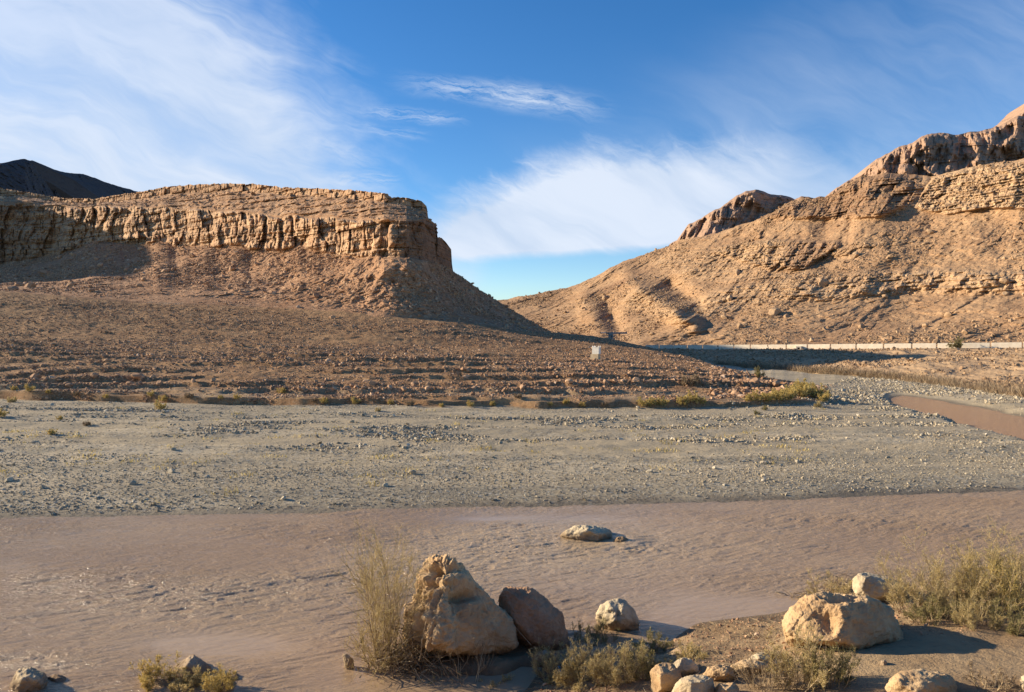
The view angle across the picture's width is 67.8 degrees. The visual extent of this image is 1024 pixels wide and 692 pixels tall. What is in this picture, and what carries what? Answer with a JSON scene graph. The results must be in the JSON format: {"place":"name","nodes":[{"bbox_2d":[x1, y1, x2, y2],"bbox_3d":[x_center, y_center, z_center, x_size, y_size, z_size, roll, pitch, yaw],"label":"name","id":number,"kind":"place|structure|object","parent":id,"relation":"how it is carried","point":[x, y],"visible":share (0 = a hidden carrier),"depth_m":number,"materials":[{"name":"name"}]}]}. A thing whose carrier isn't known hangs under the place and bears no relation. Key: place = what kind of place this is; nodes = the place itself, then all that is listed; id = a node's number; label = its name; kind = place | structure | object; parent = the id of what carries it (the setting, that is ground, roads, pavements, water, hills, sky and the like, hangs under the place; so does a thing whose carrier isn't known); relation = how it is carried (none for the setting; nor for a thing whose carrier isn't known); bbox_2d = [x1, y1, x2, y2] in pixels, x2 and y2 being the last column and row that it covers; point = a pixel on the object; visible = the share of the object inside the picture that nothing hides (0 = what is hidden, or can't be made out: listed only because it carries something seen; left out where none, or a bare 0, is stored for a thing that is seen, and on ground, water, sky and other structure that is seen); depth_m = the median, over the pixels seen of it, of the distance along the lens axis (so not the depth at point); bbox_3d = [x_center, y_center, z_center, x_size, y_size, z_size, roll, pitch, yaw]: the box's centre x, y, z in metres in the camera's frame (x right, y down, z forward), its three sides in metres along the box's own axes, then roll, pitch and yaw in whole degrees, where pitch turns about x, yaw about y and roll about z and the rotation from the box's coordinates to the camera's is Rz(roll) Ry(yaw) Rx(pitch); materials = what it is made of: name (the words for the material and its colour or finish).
{"place":"outdoors","nodes":[
{"label":"outdoors","id":0,"kind":"place"},
{"bbox_2d":[0,159,137,198],"bbox_3d":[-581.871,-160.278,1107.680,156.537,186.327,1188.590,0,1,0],"label":"hill","id":1,"kind":"structure","parent":0,"point":[26,175],"depth_m":906.62,"materials":[{"name":"stone"}]},
{"bbox_2d":[0,183,540,331],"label":"hill","id":2,"kind":"structure","parent":0,"point":[30,229],"depth_m":175.26,"materials":[{"name":"stone"}]},
{"bbox_2d":[24,283,35,287],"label":"rock","id":3,"kind":"object","parent":2,"relation":"on","point":[28,285],"visible":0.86,"depth_m":164.10,"materials":[{"name":"stone"}]},
{"bbox_2d":[0,190,439,237],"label":"scree","id":4,"kind":"structure","parent":2,"relation":"on","point":[278,205],"depth_m":195.61,"materials":[{"name":"stone"}]},
{"bbox_2d":[0,240,559,332],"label":"scree","id":5,"kind":"structure","parent":2,"relation":"on","point":[25,263],"depth_m":169.84,"materials":[{"name":"stone"}]},
{"bbox_2d":[0,291,1023,691],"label":"ground","id":6,"kind":"structure","parent":0,"point":[952,653],"depth_m":43.87,"materials":[{"name":"gravel"}]},
{"bbox_2d":[7,396,16,401],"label":"bush","id":7,"kind":"object","parent":6,"relation":"on","point":[11,400],"visible":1,"depth_m":68.50,"materials":[{"name":"green plant"}]},
{"bbox_2d":[9,667,47,691],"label":"boulder","id":8,"kind":"object","parent":6,"relation":"on","point":[28,679],"visible":0.98,"depth_m":14.88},
{"bbox_2d":[24,384,35,391],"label":"bush","id":9,"kind":"object","parent":6,"relation":"on","point":[28,388],"visible":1,"depth_m":72.48,"materials":[{"name":"green plant"}]},
{"bbox_2d":[30,373,41,377],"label":"rock","id":10,"kind":"object","parent":6,"relation":"on","point":[35,375],"visible":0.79,"depth_m":82.23,"materials":[{"name":"stone"}]},
{"bbox_2d":[48,674,65,682],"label":"boulder","id":11,"kind":"object","parent":6,"relation":"on","point":[57,678],"visible":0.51,"depth_m":15.33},
{"bbox_2d":[131,373,142,378],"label":"rock","id":12,"kind":"object","parent":6,"relation":"on","point":[136,375],"visible":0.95,"depth_m":79.94,"materials":[{"name":"stone"}]},
{"bbox_2d":[128,651,186,691],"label":"shrub","id":13,"kind":"object","parent":6,"relation":"on","point":[145,681],"visible":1,"depth_m":15.22,"materials":[{"name":"green plant"}]},
{"bbox_2d":[154,399,167,409],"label":"bush","id":14,"kind":"object","parent":6,"relation":"on","point":[161,406],"visible":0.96,"depth_m":61.82,"materials":[{"name":"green plant"}]},
{"bbox_2d":[158,395,167,401],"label":"bush","id":15,"kind":"object","parent":6,"relation":"on","point":[163,398],"visible":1,"depth_m":68.79,"materials":[{"name":"green plant"}]},
{"bbox_2d":[167,665,209,691],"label":"shrub","id":16,"kind":"object","parent":6,"relation":"on","point":[194,678],"visible":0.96,"depth_m":15.05,"materials":[{"name":"green plant"}]},
{"bbox_2d":[170,654,212,677],"bbox_3d":[-6.795,6.936,15.899,1.303,1.101,1.136,0,1,0],"label":"boulder","id":17,"kind":"object","parent":6,"relation":"on","point":[189,662],"visible":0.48,"depth_m":15.57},
{"bbox_2d":[200,662,237,691],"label":"shrub","id":18,"kind":"object","parent":6,"relation":"on","point":[226,679],"visible":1,"depth_m":14.82,"materials":[{"name":"green plant"}]},
{"bbox_2d":[276,386,286,393],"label":"bush","id":19,"kind":"object","parent":6,"relation":"on","point":[282,390],"visible":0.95,"depth_m":71.79,"materials":[{"name":"green plant"}]},
{"bbox_2d":[339,609,408,686],"bbox_3d":[-2.943,6.169,15.794,1.426,1.711,2.086,0,1,20],"label":"shrub","id":20,"kind":"object","parent":6,"relation":"on","point":[363,647],"visible":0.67,"depth_m":15.69,"materials":[{"name":"beige plant"}]},
{"bbox_2d":[328,511,437,673],"bbox_3d":[-2.646,5.116,15.767,2.340,3.608,3.127,0,1,0],"label":"shrub","id":21,"kind":"object","parent":6,"relation":"on","point":[378,624],"visible":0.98,"depth_m":15.70,"materials":[{"name":"beige plant"}]},
{"bbox_2d":[358,621,463,685],"bbox_3d":[-2.144,6.239,15.900,2.362,1.061,1.816,0,1,0],"label":"shrub","id":22,"kind":"object","parent":6,"relation":"on","point":[410,656],"visible":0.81,"depth_m":15.69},
{"bbox_2d":[32,387,792,407],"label":"terrace stones","id":23,"kind":"object","parent":6,"relation":"on","point":[274,397],"visible":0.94,"depth_m":67.60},
{"bbox_2d":[0,394,824,504],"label":"dry brush","id":24,"kind":"object","parent":6,"relation":"on","point":[659,449],"visible":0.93,"depth_m":41.34,"materials":[{"name":"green plant"}]},
{"bbox_2d":[0,337,833,398],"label":"terrace stones","id":25,"kind":"object","parent":6,"relation":"on","point":[420,382],"visible":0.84,"depth_m":80.47,"materials":[{"name":"stone"}]},
{"bbox_2d":[0,292,835,386],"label":"terrace stones","id":26,"kind":"object","parent":6,"relation":"on","point":[563,354],"visible":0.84,"depth_m":116.32,"materials":[{"name":"stone"}]},
{"bbox_2d":[402,554,518,655],"bbox_3d":[-1.103,5.779,16.494,2.514,2.619,2.662,0,1,0],"label":"boulder","id":27,"kind":"object","parent":6,"relation":"on","point":[463,601],"visible":0.84,"depth_m":15.94,"materials":[{"name":"stone"}]},
{"bbox_2d":[418,614,427,660],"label":"branch","id":28,"kind":"object","parent":27,"relation":"on","point":[422,640],"visible":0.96,"depth_m":15.47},
{"bbox_2d":[433,619,504,685],"bbox_3d":[-1.008,6.215,15.541,1.433,1.400,2.034,0,1,25],"label":"shrub","id":29,"kind":"object","parent":6,"relation":"on","point":[481,660],"visible":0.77,"depth_m":15.49,"materials":[{"name":"brown plant"}]},
{"bbox_2d":[479,672,514,688],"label":"shrub","id":30,"kind":"object","parent":6,"relation":"on","point":[492,683],"visible":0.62,"depth_m":15.30,"materials":[{"name":"green plant"}]},
{"bbox_2d":[0,405,1002,451],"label":"gravel stones","id":31,"kind":"object","parent":6,"relation":"on","point":[413,436],"visible":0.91,"depth_m":51.68,"materials":[{"name":"gravel"}]},
{"bbox_2d":[0,400,1023,514],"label":"gravel stones","id":32,"kind":"object","parent":6,"relation":"on","point":[515,476],"visible":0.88,"depth_m":36.95,"materials":[{"name":"gravel"}]},
{"bbox_2d":[498,586,569,650],"bbox_3d":[0.489,6.273,17.221,1.630,1.800,1.690,0,1,0],"label":"boulder","id":33,"kind":"object","parent":6,"relation":"on","point":[536,616],"visible":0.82,"depth_m":16.64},
{"bbox_2d":[535,650,558,666],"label":"boulder","id":34,"kind":"object","parent":6,"relation":"on","point":[539,660],"visible":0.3,"depth_m":15.96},
{"bbox_2d":[528,640,585,684],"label":"shrub","id":35,"kind":"object","parent":6,"relation":"on","point":[546,660],"visible":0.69,"depth_m":15.12,"materials":[{"name":"green plant"}]},
{"bbox_2d":[552,633,610,691],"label":"shrub","id":36,"kind":"object","parent":6,"relation":"on","point":[573,669],"visible":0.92,"depth_m":14.57,"materials":[{"name":"green plant"}]},
{"bbox_2d":[590,346,600,359],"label":"marker tower","id":37,"kind":"structure","parent":6,"relation":"on","point":[596,352],"depth_m":101.76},
{"bbox_2d":[571,617,620,647],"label":"shrub","id":38,"kind":"object","parent":6,"relation":"on","point":[598,634],"visible":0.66,"depth_m":17.37,"materials":[{"name":"green plant"}]},
{"bbox_2d":[601,332,626,338],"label":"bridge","id":39,"kind":"structure","parent":6,"relation":"on","point":[610,335],"depth_m":185.34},
{"bbox_2d":[583,637,648,689],"bbox_3d":[1.970,5.854,14.244,1.289,0.965,0.999,-1,1,-39],"label":"shrub","id":40,"kind":"object","parent":6,"relation":"on","point":[606,667],"visible":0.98,"depth_m":14.06,"materials":[{"name":"green plant"}]},
{"bbox_2d":[595,598,639,630],"bbox_3d":[2.516,6.565,18.199,1.070,1.217,1.107,0,1,0],"label":"boulder","id":41,"kind":"object","parent":6,"relation":"on","point":[619,613],"visible":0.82,"depth_m":17.83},
{"bbox_2d":[637,397,649,406],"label":"bush","id":42,"kind":"object","parent":6,"relation":"on","point":[642,402],"visible":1,"depth_m":64.65,"materials":[{"name":"green plant"}]},
{"bbox_2d":[619,638,673,680],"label":"shrub","id":43,"kind":"object","parent":6,"relation":"on","point":[644,665],"visible":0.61,"depth_m":14.26,"materials":[{"name":"green plant"}]},
{"bbox_2d":[646,396,659,405],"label":"bush","id":44,"kind":"object","parent":6,"relation":"on","point":[652,401],"visible":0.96,"depth_m":64.75,"materials":[{"name":"green plant"}]},
{"bbox_2d":[631,626,678,652],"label":"shrub","id":45,"kind":"object","parent":6,"relation":"on","point":[649,637],"visible":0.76,"depth_m":16.59,"materials":[{"name":"green plant"}]},
{"bbox_2d":[655,396,669,406],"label":"bush","id":46,"kind":"object","parent":6,"relation":"on","point":[661,401],"visible":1,"depth_m":64.88,"materials":[{"name":"green plant"}]},
{"bbox_2d":[650,662,681,691],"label":"boulder","id":47,"kind":"object","parent":6,"relation":"on","point":[665,677],"visible":0.91,"depth_m":13.13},
{"bbox_2d":[676,396,689,404],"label":"bush","id":48,"kind":"object","parent":6,"relation":"on","point":[680,399],"visible":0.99,"depth_m":65.23,"materials":[{"name":"green plant"}]},
{"bbox_2d":[673,657,698,676],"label":"boulder","id":49,"kind":"object","parent":6,"relation":"on","point":[686,666],"visible":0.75,"depth_m":13.75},
{"bbox_2d":[673,640,708,660],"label":"shrub","id":50,"kind":"object","parent":6,"relation":"on","point":[691,650],"visible":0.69,"depth_m":14.96,"materials":[{"name":"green plant"}]},
{"bbox_2d":[680,372,701,385],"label":"bush","id":51,"kind":"object","parent":6,"relation":"on","point":[691,382],"visible":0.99,"depth_m":75.89,"materials":[{"name":"green plant"}]},
{"bbox_2d":[685,389,699,403],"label":"bush","id":52,"kind":"object","parent":6,"relation":"on","point":[692,398],"visible":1,"depth_m":65.42,"materials":[{"name":"green plant"}]},
{"bbox_2d":[672,674,714,691],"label":"boulder","id":53,"kind":"object","parent":6,"relation":"on","point":[696,683],"visible":1,"depth_m":11.93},
{"bbox_2d":[698,397,706,404],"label":"bush","id":54,"kind":"object","parent":6,"relation":"on","point":[702,400],"visible":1,"depth_m":65.51,"materials":[{"name":"green plant"}]},
{"bbox_2d":[703,664,735,680],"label":"boulder","id":55,"kind":"object","parent":6,"relation":"on","point":[720,672],"visible":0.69,"depth_m":13.12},
{"bbox_2d":[715,682,739,691],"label":"boulder","id":56,"kind":"object","parent":6,"relation":"on","point":[728,687],"visible":0.98,"depth_m":11.97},
{"bbox_2d":[744,393,755,400],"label":"bush","id":57,"kind":"object","parent":6,"relation":"on","point":[748,397],"visible":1,"depth_m":66.70,"materials":[{"name":"green plant"}]},
{"bbox_2d":[730,659,770,674],"bbox_3d":[4.303,5.896,13.671,0.717,0.705,0.940,1,1,28],"label":"boulder","id":58,"kind":"object","parent":6,"relation":"on","point":[743,663],"visible":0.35,"depth_m":13.39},
{"bbox_2d":[754,365,764,377],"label":"bush","id":59,"kind":"object","parent":6,"relation":"on","point":[758,374],"visible":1,"depth_m":93.02,"materials":[{"name":"green plant"}]},
{"bbox_2d":[752,389,767,401],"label":"bush","id":60,"kind":"object","parent":6,"relation":"on","point":[760,396],"visible":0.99,"depth_m":66.52,"materials":[{"name":"green plant"}]},
{"bbox_2d":[749,652,776,665],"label":"boulder","id":61,"kind":"object","parent":6,"relation":"on","point":[756,657],"visible":0.23,"depth_m":13.65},
{"bbox_2d":[708,365,827,399],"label":"terrace stones","id":62,"kind":"object","parent":6,"relation":"on","point":[747,388],"visible":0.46,"depth_m":76.80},
{"bbox_2d":[728,646,807,691],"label":"shrub","id":63,"kind":"object","parent":6,"relation":"on","point":[781,675],"visible":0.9,"depth_m":12.57,"materials":[{"name":"green plant"}]},
{"bbox_2d":[762,387,777,401],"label":"bush","id":64,"kind":"object","parent":6,"relation":"on","point":[771,395],"visible":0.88,"depth_m":66.77,"materials":[{"name":"green plant"}]},
{"bbox_2d":[517,577,1023,691],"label":"dry litter","id":65,"kind":"object","parent":6,"relation":"on","point":[751,635],"visible":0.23,"depth_m":16.20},
{"bbox_2d":[530,582,1021,691],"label":"pebbles","id":66,"kind":"object","parent":6,"relation":"on","point":[745,648],"visible":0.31,"depth_m":15.80,"materials":[{"name":"stone"}]},
{"bbox_2d":[772,390,787,401],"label":"bush","id":67,"kind":"object","parent":6,"relation":"on","point":[782,397],"visible":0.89,"depth_m":67.19,"materials":[{"name":"green plant"}]},
{"bbox_2d":[780,383,799,399],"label":"bush","id":68,"kind":"object","parent":6,"relation":"on","point":[790,394],"visible":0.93,"depth_m":67.79,"materials":[{"name":"green plant"}]},
{"bbox_2d":[775,587,814,598],"bbox_3d":[7.705,6.596,20.252,1.305,0.405,1.021,1,1,45],"label":"driftwood pile","id":69,"kind":"object","parent":6,"relation":"on","point":[801,593],"visible":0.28,"depth_m":20.23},
{"bbox_2d":[754,619,837,691],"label":"shrub","id":70,"kind":"object","parent":6,"relation":"on","point":[820,677],"visible":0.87,"depth_m":12.62,"materials":[{"name":"beige plant"}]},
{"bbox_2d":[784,381,809,397],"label":"bush","id":71,"kind":"object","parent":6,"relation":"on","point":[802,393],"visible":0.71,"depth_m":70.67,"materials":[{"name":"green plant"}]},
{"bbox_2d":[794,377,813,387],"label":"bush","id":72,"kind":"object","parent":6,"relation":"on","point":[803,383],"visible":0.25,"depth_m":75.83,"materials":[{"name":"green plant"}]},
{"bbox_2d":[796,384,815,395],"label":"bush","id":73,"kind":"object","parent":6,"relation":"on","point":[810,394],"visible":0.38,"depth_m":71.33,"materials":[{"name":"green plant"}]},
{"bbox_2d":[807,381,826,398],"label":"bush","id":74,"kind":"object","parent":6,"relation":"on","point":[815,391],"visible":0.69,"depth_m":71.48,"materials":[{"name":"green plant"}]},
{"bbox_2d":[816,390,831,401],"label":"bush","id":75,"kind":"object","parent":6,"relation":"on","point":[823,399],"visible":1,"depth_m":69.27,"materials":[{"name":"green plant"}]},
{"bbox_2d":[802,565,853,594],"bbox_3d":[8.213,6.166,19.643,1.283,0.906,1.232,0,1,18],"label":"shrub","id":76,"kind":"object","parent":6,"relation":"on","point":[847,588],"visible":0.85,"depth_m":19.77,"materials":[{"name":"green plant"}]},
{"bbox_2d":[797,633,861,689],"bbox_3d":[5.215,5.209,12.540,1.095,0.782,1.032,0,1,0],"label":"shrub","id":77,"kind":"object","parent":6,"relation":"on","point":[842,665],"visible":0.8,"depth_m":12.42,"materials":[{"name":"green plant"}]},
{"bbox_2d":[782,591,902,649],"bbox_3d":[6.587,5.659,15.268,3.013,1.801,1.904,-1,1,-30],"label":"boulder","id":78,"kind":"object","parent":6,"relation":"on","point":[845,621],"visible":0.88,"depth_m":14.43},
{"bbox_2d":[728,376,1023,409],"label":"gravel stones","id":79,"kind":"object","parent":6,"relation":"on","point":[861,393],"visible":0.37,"depth_m":83.68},
{"bbox_2d":[871,550,954,614],"bbox_3d":[8.998,5.256,17.066,1.756,1.435,1.761,0,1,26],"label":"shrub","id":80,"kind":"object","parent":6,"relation":"on","point":[896,596],"visible":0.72,"depth_m":16.86,"materials":[{"name":"green plant"}]},
{"bbox_2d":[885,668,956,691],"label":"boulder","id":81,"kind":"object","parent":6,"relation":"on","point":[919,680],"visible":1,"depth_m":11.49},
{"bbox_2d":[900,592,966,625],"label":"shrub","id":82,"kind":"object","parent":6,"relation":"on","point":[921,614],"visible":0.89,"depth_m":16.12,"materials":[{"name":"green plant"}]},
{"bbox_2d":[894,524,1007,610],"bbox_3d":[9.719,5.011,16.967,2.167,1.985,2.277,-1,1,-45],"label":"shrub","id":83,"kind":"object","parent":6,"relation":"on","point":[957,581],"visible":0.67,"depth_m":16.83,"materials":[{"name":"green plant"}]},
{"bbox_2d":[944,589,1006,630],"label":"shrub","id":84,"kind":"object","parent":6,"relation":"on","point":[961,615],"visible":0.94,"depth_m":15.49,"materials":[{"name":"green plant"}]},
{"bbox_2d":[935,541,1023,616],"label":"shrub","id":85,"kind":"object","parent":6,"relation":"on","point":[1010,591],"visible":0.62,"depth_m":16.40,"materials":[{"name":"green plant"}]},
{"bbox_2d":[959,659,1022,691],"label":"shrub","id":86,"kind":"object","parent":6,"relation":"on","point":[1009,681],"visible":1,"depth_m":12.02,"materials":[{"name":"green plant"}]},
{"bbox_2d":[971,516,1023,611],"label":"shrub","id":87,"kind":"object","parent":6,"relation":"on","point":[995,556],"visible":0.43,"depth_m":16.98,"materials":[{"name":"green plant"}]},
{"bbox_2d":[986,596,1023,635],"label":"shrub","id":88,"kind":"object","parent":6,"relation":"on","point":[1012,629],"visible":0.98,"depth_m":15.25,"materials":[{"name":"green plant"}]},
{"bbox_2d":[1020,675,1023,689],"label":"boulder","id":89,"kind":"object","parent":6,"relation":"on","point":[1022,682],"visible":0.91,"depth_m":11.86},
{"bbox_2d":[0,396,1023,691],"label":"river","id":90,"kind":"structure","parent":0,"point":[94,604],"depth_m":22.65,"materials":[{"name":"liquid"}]},
{"bbox_2d":[343,654,353,669],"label":"boulder","id":91,"kind":"object","parent":90,"relation":"in","point":[348,660],"visible":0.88,"depth_m":15.84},
{"bbox_2d":[560,525,611,540],"bbox_3d":[2.556,6.626,26.281,1.801,1.123,1.599,0,1,0],"label":"boulder","id":92,"kind":"object","parent":90,"relation":"in","point":[588,532],"visible":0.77,"depth_m":25.69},
{"bbox_2d":[612,536,627,541],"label":"boulder","id":93,"kind":"object","parent":90,"relation":"in","point":[620,539],"visible":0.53,"depth_m":25.31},
{"bbox_2d":[0,0,1023,299],"label":"sky","id":94,"kind":"structure","parent":0,"point":[550,145],"materials":[{"name":"blue"}]},
{"bbox_2d":[669,190,794,245],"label":"mountain","id":95,"kind":"structure","parent":0,"point":[747,207],"depth_m":386.30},
{"bbox_2d":[497,158,1023,347],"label":"mountain","id":96,"kind":"structure","parent":0,"point":[944,274],"depth_m":249.98,"materials":[{"name":"stone"}]},
{"bbox_2d":[504,159,1023,346],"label":"scree","id":97,"kind":"structure","parent":96,"relation":"on","point":[938,337],"depth_m":256.23,"materials":[{"name":"stone"}]},
{"bbox_2d":[769,307,780,315],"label":"rock","id":98,"kind":"object","parent":96,"relation":"on","point":[774,311],"visible":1,"depth_m":225.65,"materials":[{"name":"stone"}]},
{"bbox_2d":[818,279,829,286],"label":"rock","id":99,"kind":"object","parent":96,"relation":"on","point":[823,282],"visible":1,"depth_m":237.69,"materials":[{"name":"stone"}]},
{"bbox_2d":[999,278,1008,283],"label":"rock","id":100,"kind":"object","parent":96,"relation":"on","point":[1003,280],"visible":1,"depth_m":200.99,"materials":[{"name":"stone"}]},
{"bbox_2d":[670,348,1023,395],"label":"embankment","id":101,"kind":"structure","parent":0,"point":[917,367],"depth_m":123.22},
{"bbox_2d":[712,358,833,373],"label":"dry brush","id":102,"kind":"object","parent":101,"relation":"on","point":[806,369],"visible":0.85,"depth_m":131.63,"materials":[{"name":"brown plant"}]},
{"bbox_2d":[645,342,1023,348],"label":"parapet wall","id":103,"kind":"structure","parent":101,"relation":"on","point":[928,345],"depth_m":170.70,"materials":[{"name":"concrete"}]},
{"bbox_2d":[657,347,1023,389],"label":"scree","id":104,"kind":"structure","parent":101,"relation":"on","point":[874,363],"depth_m":142.06,"materials":[{"name":"stone"}]},
{"bbox_2d":[821,363,1023,396],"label":"dry brush","id":105,"kind":"object","parent":101,"relation":"on","point":[987,386],"visible":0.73,"depth_m":96.72,"materials":[{"name":"beige plant"}]},
{"bbox_2d":[946,337,963,348],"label":"bush","id":106,"kind":"object","parent":101,"relation":"on","point":[958,343],"visible":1,"depth_m":155.94,"materials":[{"name":"green plant"}]},
{"bbox_2d":[852,572,907,600],"bbox_3d":[9.066,6.080,18.697,1.153,1.179,1.838,1,1,31],"label":"boulder","id":107,"kind":"object","parent":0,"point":[869,584],"visible":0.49,"depth_m":18.14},
{"bbox_2d":[783,116,1023,203],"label":"mountain","id":108,"kind":"structure","parent":0,"point":[933,154],"depth_m":359.99,"materials":[{"name":"stone"}]},
{"bbox_2d":[996,104,1023,126],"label":"mountain","id":109,"kind":"structure","parent":0,"point":[1019,111],"depth_m":515.15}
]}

